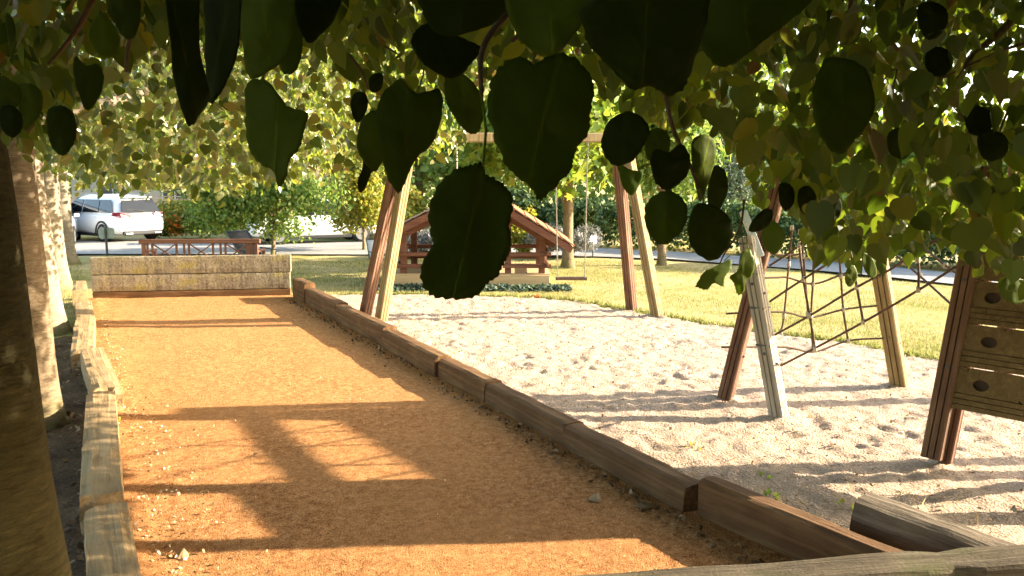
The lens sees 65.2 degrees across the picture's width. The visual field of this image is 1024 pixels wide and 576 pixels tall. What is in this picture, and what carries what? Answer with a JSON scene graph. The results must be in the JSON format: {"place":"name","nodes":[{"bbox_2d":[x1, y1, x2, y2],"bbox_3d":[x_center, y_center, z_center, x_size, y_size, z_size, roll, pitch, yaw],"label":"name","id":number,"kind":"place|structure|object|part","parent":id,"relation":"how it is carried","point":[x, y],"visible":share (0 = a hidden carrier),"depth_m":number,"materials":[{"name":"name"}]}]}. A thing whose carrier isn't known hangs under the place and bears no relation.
{"place":"outdoors","nodes":[
{"label":"outdoors","id":0,"kind":"place"},
{"bbox_2d":[80,347,123,410],"bbox_3d":[-3.919,0.880,7.608,0.238,0.305,1.940,-5,9,-31],"label":"kerb sleeper","id":1,"kind":"object","parent":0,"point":[98,373],"visible":0.67,"depth_m":7.35,"materials":[{"name":"brown wood"}]},
{"bbox_2d":[34,0,448,336],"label":"lime tree","id":2,"kind":"object","parent":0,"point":[61,324],"visible":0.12,"depth_m":10.24,"materials":[{"name":"green plant"}]},
{"bbox_2d":[305,288,347,320],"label":"kerb sleeper","id":3,"kind":"object","parent":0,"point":[325,303],"visible":0.77,"depth_m":11.94,"materials":[{"name":"brown wood"}]},
{"bbox_2d":[336,304,396,345],"bbox_3d":[-1.924,0.489,10.440,0.202,0.297,1.968,-4,9,-28],"label":"kerb sleeper","id":4,"kind":"object","parent":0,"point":[368,326],"visible":0.76,"depth_m":10.27,"materials":[{"name":"brown wood"}]},
{"bbox_2d":[381,329,450,376],"bbox_3d":[-1.080,0.720,8.838,0.207,0.272,1.658,-4,9,-28],"label":"kerb sleeper","id":5,"kind":"object","parent":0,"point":[419,354],"visible":0.83,"depth_m":8.66,"materials":[{"name":"brown wood"}]},
{"bbox_2d":[438,358,501,401],"bbox_3d":[-0.413,0.892,7.666,0.204,0.246,1.038,-4,9,-28],"label":"kerb sleeper","id":6,"kind":"object","parent":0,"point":[472,381],"visible":0.71,"depth_m":7.57,"materials":[{"name":"brown wood"}]},
{"bbox_2d":[70,181,945,255],"bbox_3d":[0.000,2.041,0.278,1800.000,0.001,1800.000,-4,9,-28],"label":"lawn","id":7,"kind":"structure","parent":0,"point":[136,237],"depth_m":28.53,"materials":[{"name":"green plant"}]},
{"bbox_2d":[79,391,123,535],"bbox_3d":[-2.869,1.154,5.601,0.237,0.303,2.500,-4,9,-27],"label":"kerb sleeper","id":8,"kind":"object","parent":7,"relation":"on","point":[101,481],"visible":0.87,"depth_m":5.13,"materials":[{"name":"brown wood"}]},
{"bbox_2d":[84,502,140,575],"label":"kerb sleeper","id":9,"kind":"object","parent":7,"relation":"on","point":[109,546],"visible":1,"depth_m":3.97,"materials":[{"name":"brown wood"}]},
{"bbox_2d":[70,194,212,230],"bbox_3d":[-18.136,-2.847,30.394,18.845,1.450,0.160,0,8,0],"label":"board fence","id":10,"kind":"object","parent":7,"relation":"on","point":[154,200],"visible":0.03,"depth_m":30.31,"materials":[{"name":"brown wood"}]},
{"bbox_2d":[155,198,206,237],"bbox_3d":[-11.496,-2.396,27.373,2.618,1.389,1.904,-4,9,-28],"label":"flowering shrub","id":11,"kind":"object","parent":7,"relation":"on","point":[173,211],"visible":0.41,"depth_m":27.14,"materials":[{"name":"green plant"}]},
{"bbox_2d":[70,116,333,198],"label":"house","id":12,"kind":"structure","parent":7,"relation":"on","point":[110,191],"depth_m":40.86,"materials":[{"name":"grey tile"}]},
{"bbox_2d":[102,183,125,193],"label":"window","id":13,"kind":"structure","parent":12,"relation":"in","point":[105,191],"depth_m":40.81,"materials":[{"name":"grey glass"}]},
{"bbox_2d":[162,184,188,198],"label":"window","id":14,"kind":"structure","parent":12,"relation":"in","point":[163,194],"depth_m":41.30,"materials":[{"name":"grey glass"}]},
{"bbox_2d":[179,195,242,238],"bbox_3d":[-9.833,-2.491,26.977,2.585,1.788,1.894,-4,9,-28],"label":"round shrub","id":15,"kind":"object","parent":7,"relation":"on","point":[193,224],"visible":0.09,"depth_m":26.55,"materials":[{"name":"green plant"}]},
{"bbox_2d":[135,48,299,156],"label":"background tree","id":16,"kind":"object","parent":7,"relation":"on","point":[206,108],"depth_m":37.05,"materials":[{"name":"green plant"}]},
{"bbox_2d":[171,137,355,254],"bbox_3d":[-6.538,-2.248,20.483,4.424,3.174,4.236,-4,9,-28],"label":"drooping tree","id":17,"kind":"object","parent":7,"relation":"on","point":[272,205],"visible":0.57,"depth_m":19.67,"materials":[{"name":"green plant"}]},
{"bbox_2d":[269,50,397,192],"bbox_3d":[-7.119,-6.866,32.169,6.114,9.178,7.882,4,9,27],"label":"background tree","id":18,"kind":"object","parent":7,"relation":"on","point":[330,191],"visible":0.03,"depth_m":30.91,"materials":[{"name":"green plant"}]},
{"bbox_2d":[326,120,386,249],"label":"tree","id":19,"kind":"object","parent":7,"relation":"on","point":[363,213],"visible":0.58,"depth_m":22.15,"materials":[{"name":"green plant"}]},
{"bbox_2d":[370,185,429,235],"bbox_3d":[-3.973,-2.547,26.780,2.625,2.055,1.908,-4,9,-28],"label":"roadside shrub","id":20,"kind":"object","parent":7,"relation":"on","point":[411,211],"visible":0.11,"depth_m":26.67,"materials":[{"name":"yellow plant"}]},
{"bbox_2d":[377,12,453,211],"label":"background tree","id":21,"kind":"object","parent":7,"relation":"on","point":[418,173],"visible":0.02,"depth_m":34.54,"materials":[{"name":"green plant"}]},
{"bbox_2d":[396,17,516,184],"bbox_3d":[-0.347,-7.849,31.040,8.358,11.429,8.920,-4,9,-28],"label":"background tree","id":22,"kind":"object","parent":7,"relation":"on","point":[428,167],"visible":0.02,"depth_m":29.55,"materials":[{"name":"green plant"}]},
{"bbox_2d":[69,97,845,207],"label":"wood","id":23,"kind":"object","parent":7,"relation":"on","point":[580,188],"depth_m":54.89,"materials":[{"name":"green plant"}]},
{"bbox_2d":[508,185,557,233],"bbox_3d":[0.234,-2.514,26.825,3.072,1.912,2.124,-4,9,-28],"label":"roadside shrub","id":24,"kind":"object","parent":7,"relation":"on","point":[524,199],"visible":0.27,"depth_m":26.14,"materials":[{"name":"green plant"}]},
{"bbox_2d":[485,382,583,446],"bbox_3d":[0.155,1.042,6.619,0.201,0.231,1.338,-4,9,-28],"label":"kerb sleeper","id":25,"kind":"object","parent":7,"relation":"on","point":[538,416],"visible":0.73,"depth_m":6.50,"materials":[{"name":"brown wood"}]},
{"bbox_2d":[506,180,563,205],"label":"background tree","id":26,"kind":"object","parent":7,"relation":"on","point":[558,198],"visible":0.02,"depth_m":36.66,"materials":[{"name":"green plant"}]},
{"bbox_2d":[445,31,653,268],"bbox_3d":[1.281,-3.266,17.921,5.448,5.883,5.156,-4,9,-28],"label":"maple tree","id":27,"kind":"object","parent":7,"relation":"on","point":[494,162],"visible":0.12,"depth_m":17.12,"materials":[{"name":"green plant"}]},
{"bbox_2d":[563,423,699,511],"bbox_3d":[0.786,1.206,5.420,0.204,0.228,1.368,-4,9,-28],"label":"kerb sleeper","id":28,"kind":"object","parent":7,"relation":"on","point":[661,481],"visible":0.81,"depth_m":5.25,"materials":[{"name":"brown wood"}]},
{"bbox_2d":[589,169,697,202],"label":"background tree","id":29,"kind":"object","parent":7,"relation":"on","point":[644,195],"visible":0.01,"depth_m":30.65,"materials":[{"name":"green plant"}]},
{"bbox_2d":[584,108,732,265],"bbox_3d":[3.471,-2.856,19.116,3.554,4.747,3.895,3,8,20],"label":"tree","id":30,"kind":"object","parent":7,"relation":"on","point":[693,129],"visible":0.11,"depth_m":18.68,"materials":[{"name":"green plant"}]},
{"bbox_2d":[653,63,789,202],"bbox_3d":[7.912,-7.659,32.999,7.748,10.524,8.493,-4,9,-28],"label":"background tree","id":31,"kind":"object","parent":7,"relation":"on","point":[769,83],"visible":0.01,"depth_m":31.71,"materials":[{"name":"green plant"}]},
{"bbox_2d":[690,64,777,236],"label":"cedar tree","id":32,"kind":"object","parent":7,"relation":"on","point":[738,180],"visible":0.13,"depth_m":26.65,"materials":[{"name":"green plant"}]},
{"bbox_2d":[592,198,965,270],"bbox_3d":[7.770,-1.448,20.252,13.278,1.618,2.288,7,10,40],"label":"hedge","id":33,"kind":"object","parent":7,"relation":"on","point":[607,211],"visible":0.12,"depth_m":21.48,"materials":[{"name":"green plant"}]},
{"bbox_2d":[571,544,1023,575],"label":"log rail","id":34,"kind":"object","parent":7,"relation":"on","point":[1006,560],"visible":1,"depth_m":3.56,"materials":[{"name":"brown wood"}]},
{"bbox_2d":[697,476,902,560],"bbox_3d":[1.657,1.371,4.085,0.171,0.302,1.750,-5,9,-34],"label":"kerb sleeper","id":35,"kind":"object","parent":7,"relation":"on","point":[796,534],"visible":0.64,"depth_m":4.30,"materials":[{"name":"brown wood"}]},
{"bbox_2d":[728,90,883,200],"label":"background tree","id":36,"kind":"object","parent":7,"relation":"on","point":[843,196],"visible":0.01,"depth_m":32.96,"materials":[{"name":"green plant"}]},
{"bbox_2d":[895,122,952,207],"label":"background tree","id":37,"kind":"object","parent":7,"relation":"on","point":[912,155],"visible":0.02,"depth_m":35.67,"materials":[{"name":"green plant"}]},
{"bbox_2d":[949,162,1007,206],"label":"background tree","id":38,"kind":"object","parent":7,"relation":"on","point":[1005,167],"visible":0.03,"depth_m":31.80,"materials":[{"name":"green plant"}]},
{"bbox_2d":[75,241,997,283],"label":"road","id":39,"kind":"structure","parent":0,"point":[289,247],"depth_m":21.94,"materials":[{"name":"grey asphalt"}]},
{"bbox_2d":[71,203,80,243],"bbox_3d":[-14.582,-2.096,25.151,1.842,1.370,4.024,-4,9,-25],"label":"parked car","id":40,"kind":"object","parent":39,"relation":"on","point":[75,215],"visible":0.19,"depth_m":25.07,"materials":[{"name":"white paint"}]},
{"bbox_2d":[72,193,163,241],"bbox_3d":[-13.596,-2.384,26.702,4.472,1.523,2.047,5,9,33],"label":"parked car","id":41,"kind":"object","parent":39,"relation":"on","point":[126,215],"visible":0.7,"depth_m":25.51,"materials":[{"name":"white paint"}]},
{"bbox_3d":[-14.389,-2.722,26.276,1.086,0.403,0.143,5,9,33],"label":"window","id":42,"kind":"part","parent":41,"relation":"part of","materials":[{"name":"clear glass"}]},
{"bbox_3d":[-13.500,-2.643,25.690,0.931,0.403,0.143,5,9,33],"label":"window","id":43,"kind":"part","parent":41,"relation":"part of","materials":[{"name":"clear glass"}]},
{"bbox_3d":[-12.778,-2.578,25.213,0.805,0.403,0.143,5,9,33],"label":"window","id":44,"kind":"part","parent":41,"relation":"part of","materials":[{"name":"blue glass"}]},
{"bbox_3d":[-11.892,-2.614,25.527,0.252,0.390,1.280,5,9,33],"label":"rear window","id":45,"kind":"part","parent":41,"relation":"part of","materials":[{"name":"grey glass"}]},
{"bbox_2d":[244,198,376,244],"bbox_3d":[-6.284,-2.172,25.437,4.241,1.444,1.941,-4,9,-26],"label":"parked car","id":46,"kind":"object","parent":39,"relation":"on","point":[323,230],"visible":0.19,"depth_m":24.76,"materials":[{"name":"white paint"}]},
{"bbox_2d":[417,228,430,240],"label":"lavender bush","id":47,"kind":"object","parent":39,"relation":"on","point":[429,234],"visible":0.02,"depth_m":20.71,"materials":[{"name":"grey plant"}]},
{"bbox_2d":[521,222,573,251],"bbox_3d":[0.977,-1.296,20.607,1.644,0.885,1.039,-4,9,-28],"label":"bush","id":48,"kind":"object","parent":39,"relation":"on","point":[533,239],"visible":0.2,"depth_m":20.34,"materials":[{"name":"plant"}]},
{"bbox_2d":[589,235,596,257],"bbox_3d":[2.071,-1.070,20.540,0.250,0.585,0.052,-6,10,-36],"label":"road sign","id":49,"kind":"object","parent":39,"relation":"on","point":[594,240],"visible":0.69,"depth_m":20.53,"materials":[{"name":"metal"}]},
{"bbox_2d":[50,0,1023,179],"label":"sky","id":50,"kind":"structure","parent":0,"point":[1011,74],"materials":[{"name":"white"}]},
{"bbox_2d":[54,232,1023,360],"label":"turf","id":51,"kind":"structure","parent":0,"point":[86,269],"depth_m":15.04,"materials":[{"name":"green plant"}]},
{"bbox_2d":[72,281,87,314],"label":"kerb sleeper","id":52,"kind":"object","parent":51,"relation":"on","point":[79,291],"visible":0.6,"depth_m":11.96,"materials":[{"name":"brown wood"}]},
{"bbox_2d":[70,318,95,366],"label":"kerb sleeper","id":53,"kind":"object","parent":51,"relation":"on","point":[84,334],"visible":0.76,"depth_m":9.06,"materials":[{"name":"brown wood"}]},
{"bbox_2d":[75,301,96,331],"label":"kerb sleeper","id":54,"kind":"object","parent":51,"relation":"on","point":[83,309],"visible":0.52,"depth_m":11.10,"materials":[{"name":"brown wood"}]},
{"bbox_2d":[98,226,114,255],"bbox_3d":[-10.600,-1.224,20.944,0.380,0.780,0.081,-4,9,-28],"label":"road sign","id":55,"kind":"object","parent":51,"relation":"on","point":[105,233],"visible":1,"depth_m":20.92,"materials":[{"name":"metal"}]},
{"bbox_2d":[57,10,287,264],"bbox_3d":[-10.226,-4.039,18.691,10.131,7.207,8.445,-4,9,-28],"label":"lime tree","id":56,"kind":"object","parent":51,"relation":"on","point":[72,256],"visible":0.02,"depth_m":18.81,"materials":[{"name":"beige plant"}]},
{"bbox_2d":[90,254,291,297],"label":"timber wall","id":57,"kind":"structure","parent":51,"relation":"on","point":[178,276],"depth_m":13.55,"materials":[{"name":"brown wood"}]},
{"bbox_2d":[42,5,345,291],"bbox_3d":[-7.991,-3.511,14.254,10.377,7.356,8.083,-4,9,-28],"label":"lime tree","id":58,"kind":"object","parent":51,"relation":"on","point":[52,186],"visible":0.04,"depth_m":14.36,"materials":[{"name":"green plant"}]},
{"bbox_2d":[138,239,265,255],"bbox_3d":[-5.872,-0.513,15.322,2.242,0.888,0.578,0,8,-3],"label":"fence","id":59,"kind":"object","parent":51,"relation":"on","point":[144,243],"visible":0.63,"depth_m":15.01,"materials":[{"name":"red wood"}]},
{"bbox_2d":[225,230,276,254],"bbox_3d":[-5.362,-0.694,16.481,0.985,0.954,0.540,6,10,35],"label":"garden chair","id":60,"kind":"object","parent":51,"relation":"on","point":[238,234],"visible":0.31,"depth_m":16.60,"materials":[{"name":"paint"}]},
{"bbox_2d":[293,278,315,302],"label":"kerb sleeper","id":61,"kind":"object","parent":51,"relation":"on","point":[300,285],"visible":0.63,"depth_m":13.07,"materials":[{"name":"brown wood"}]},
{"bbox_2d":[366,239,384,268],"bbox_3d":[-2.963,-0.727,17.704,0.386,0.683,0.501,-4,9,-28],"label":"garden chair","id":62,"kind":"object","parent":51,"relation":"on","point":[369,242],"visible":0.26,"depth_m":17.78,"materials":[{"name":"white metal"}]},
{"bbox_2d":[399,231,432,251],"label":"lavender bush","id":63,"kind":"object","parent":51,"relation":"on","point":[422,239],"visible":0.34,"depth_m":20.33,"materials":[{"name":"grey plant"}]},
{"bbox_2d":[377,282,572,292],"bbox_3d":[-0.661,0.017,14.502,3.629,0.216,0.600,0,8,1],"label":"ground cover","id":64,"kind":"object","parent":51,"relation":"on","point":[542,286],"visible":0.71,"depth_m":14.50,"materials":[{"name":"green plant"}]},
{"bbox_2d":[394,204,574,286],"bbox_3d":[-0.643,-1.070,15.657,3.583,1.865,2.232,0,8,0],"label":"playhouse","id":65,"kind":"object","parent":51,"relation":"on","point":[544,235],"visible":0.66,"depth_m":14.84,"materials":[{"name":"brown wood"}]},
{"bbox_2d":[511,206,536,251],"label":"yellow bush","id":66,"kind":"object","parent":51,"relation":"on","point":[518,234],"visible":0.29,"depth_m":20.86,"materials":[{"name":"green plant"}]},
{"bbox_2d":[543,196,614,235],"bbox_3d":[2.319,-2.292,26.468,2.302,1.480,2.523,5,9,35],"label":"roadside shrub","id":67,"kind":"object","parent":51,"relation":"on","point":[579,212],"visible":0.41,"depth_m":25.83,"materials":[{"name":"green plant"}]},
{"bbox_2d":[561,223,604,253],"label":"lavender bush","id":68,"kind":"object","parent":51,"relation":"on","point":[578,240],"visible":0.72,"depth_m":20.28,"materials":[{"name":"grey plant"}]},
{"bbox_2d":[336,289,938,359],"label":"edge grass","id":69,"kind":"structure","parent":51,"relation":"on","point":[921,354],"depth_m":11.32,"materials":[{"name":"green plant"}]},
{"bbox_2d":[332,294,1023,544],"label":"play sand","id":70,"kind":"structure","parent":0,"point":[1002,503],"depth_m":7.07,"materials":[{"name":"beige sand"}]},
{"bbox_2d":[359,133,662,321],"bbox_3d":[-0.016,-0.814,11.423,4.427,2.782,0.804,-1,8,-8],"label":"swing stand","id":71,"kind":"object","parent":70,"relation":"on","point":[390,223],"visible":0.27,"depth_m":11.33,"materials":[{"name":"brown wood"}]},
{"bbox_2d":[455,142,483,168],"bbox_3d":[-0.576,-1.073,11.182,0.423,1.973,0.192,0,8,3],"label":"swing","id":72,"kind":"object","parent":71,"relation":"hanging from","point":[457,153],"visible":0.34,"depth_m":11.07,"materials":[{"name":"grey metal"}]},
{"bbox_2d":[556,142,588,279],"bbox_3d":[0.845,-1.111,11.442,0.498,1.996,0.209,0,8,3],"label":"swing","id":73,"kind":"object","parent":71,"relation":"hanging from","point":[571,278],"visible":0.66,"depth_m":11.47,"materials":[{"name":"wood"}]},
{"bbox_2d":[763,488,780,500],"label":"weed","id":74,"kind":"object","parent":70,"relation":"on","point":[776,494],"visible":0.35,"depth_m":4.99,"materials":[{"name":"green plant"}]},
{"bbox_2d":[647,425,977,529],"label":"dry grass","id":75,"kind":"structure","parent":70,"relation":"on","point":[802,486],"depth_m":5.13,"materials":[{"name":"plant"}]},
{"bbox_2d":[836,498,853,508],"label":"weed","id":76,"kind":"object","parent":70,"relation":"on","point":[843,500],"visible":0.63,"depth_m":4.89,"materials":[{"name":"green plant"}]},
{"bbox_2d":[717,161,1023,463],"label":"climbing frame","id":77,"kind":"object","parent":70,"relation":"on","point":[970,342],"visible":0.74,"depth_m":5.47,"materials":[{"name":"wood"}]},
{"bbox_2d":[849,493,1017,551],"bbox_3d":[2.386,1.412,3.815,0.238,0.364,1.500,-7,14,-40],"label":"sleeper offcut","id":78,"kind":"object","parent":70,"relation":"on","point":[892,523],"visible":0.6,"depth_m":4.08,"materials":[{"name":"brown wood"}]},
{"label":"path earth","id":79,"kind":"structure","parent":0,"visible":0},
{"bbox_2d":[46,336,87,575],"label":"soil strip","id":80,"kind":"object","parent":79,"relation":"on","point":[72,390],"visible":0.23,"depth_m":5.84,"materials":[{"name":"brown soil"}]},
{"bbox_2d":[4,0,609,430],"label":"lime tree","id":81,"kind":"object","parent":80,"relation":"on","point":[24,176],"visible":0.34,"depth_m":5.78,"materials":[{"name":"green plant"}]},
{"bbox_2d":[0,0,1023,575],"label":"lime tree","id":82,"kind":"object","parent":80,"relation":"on","point":[678,60],"visible":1,"depth_m":1.94,"materials":[{"name":"green plant"}]},
{"bbox_2d":[88,295,795,575],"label":"court gravel","id":83,"kind":"structure","parent":79,"relation":"on","point":[343,501],"depth_m":5.48,"materials":[{"name":"orange gravel"}]},
{"bbox_2d":[173,548,188,558],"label":"fallen leaf","id":84,"kind":"object","parent":83,"relation":"on","point":[182,553],"visible":1,"depth_m":4.22,"materials":[{"name":"beige plant"}]},
{"bbox_2d":[102,317,268,575],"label":"leaf litter","id":85,"kind":"object","parent":83,"relation":"on","point":[174,521],"visible":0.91,"depth_m":5.09,"materials":[{"name":"beige plant"}]},
{"bbox_2d":[284,297,765,564],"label":"brown litter","id":86,"kind":"object","parent":83,"relation":"on","point":[631,493],"visible":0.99,"depth_m":6.02,"materials":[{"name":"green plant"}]},
{"bbox_2d":[589,492,601,501],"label":"fallen leaf","id":87,"kind":"object","parent":83,"relation":"on","point":[596,497],"visible":1,"depth_m":4.97,"materials":[{"name":"beige plant"}]},
{"bbox_2d":[634,502,653,507],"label":"fallen leaf","id":88,"kind":"object","parent":83,"relation":"on","point":[645,505],"visible":1,"depth_m":4.87,"materials":[{"name":"plant"}]}
]}

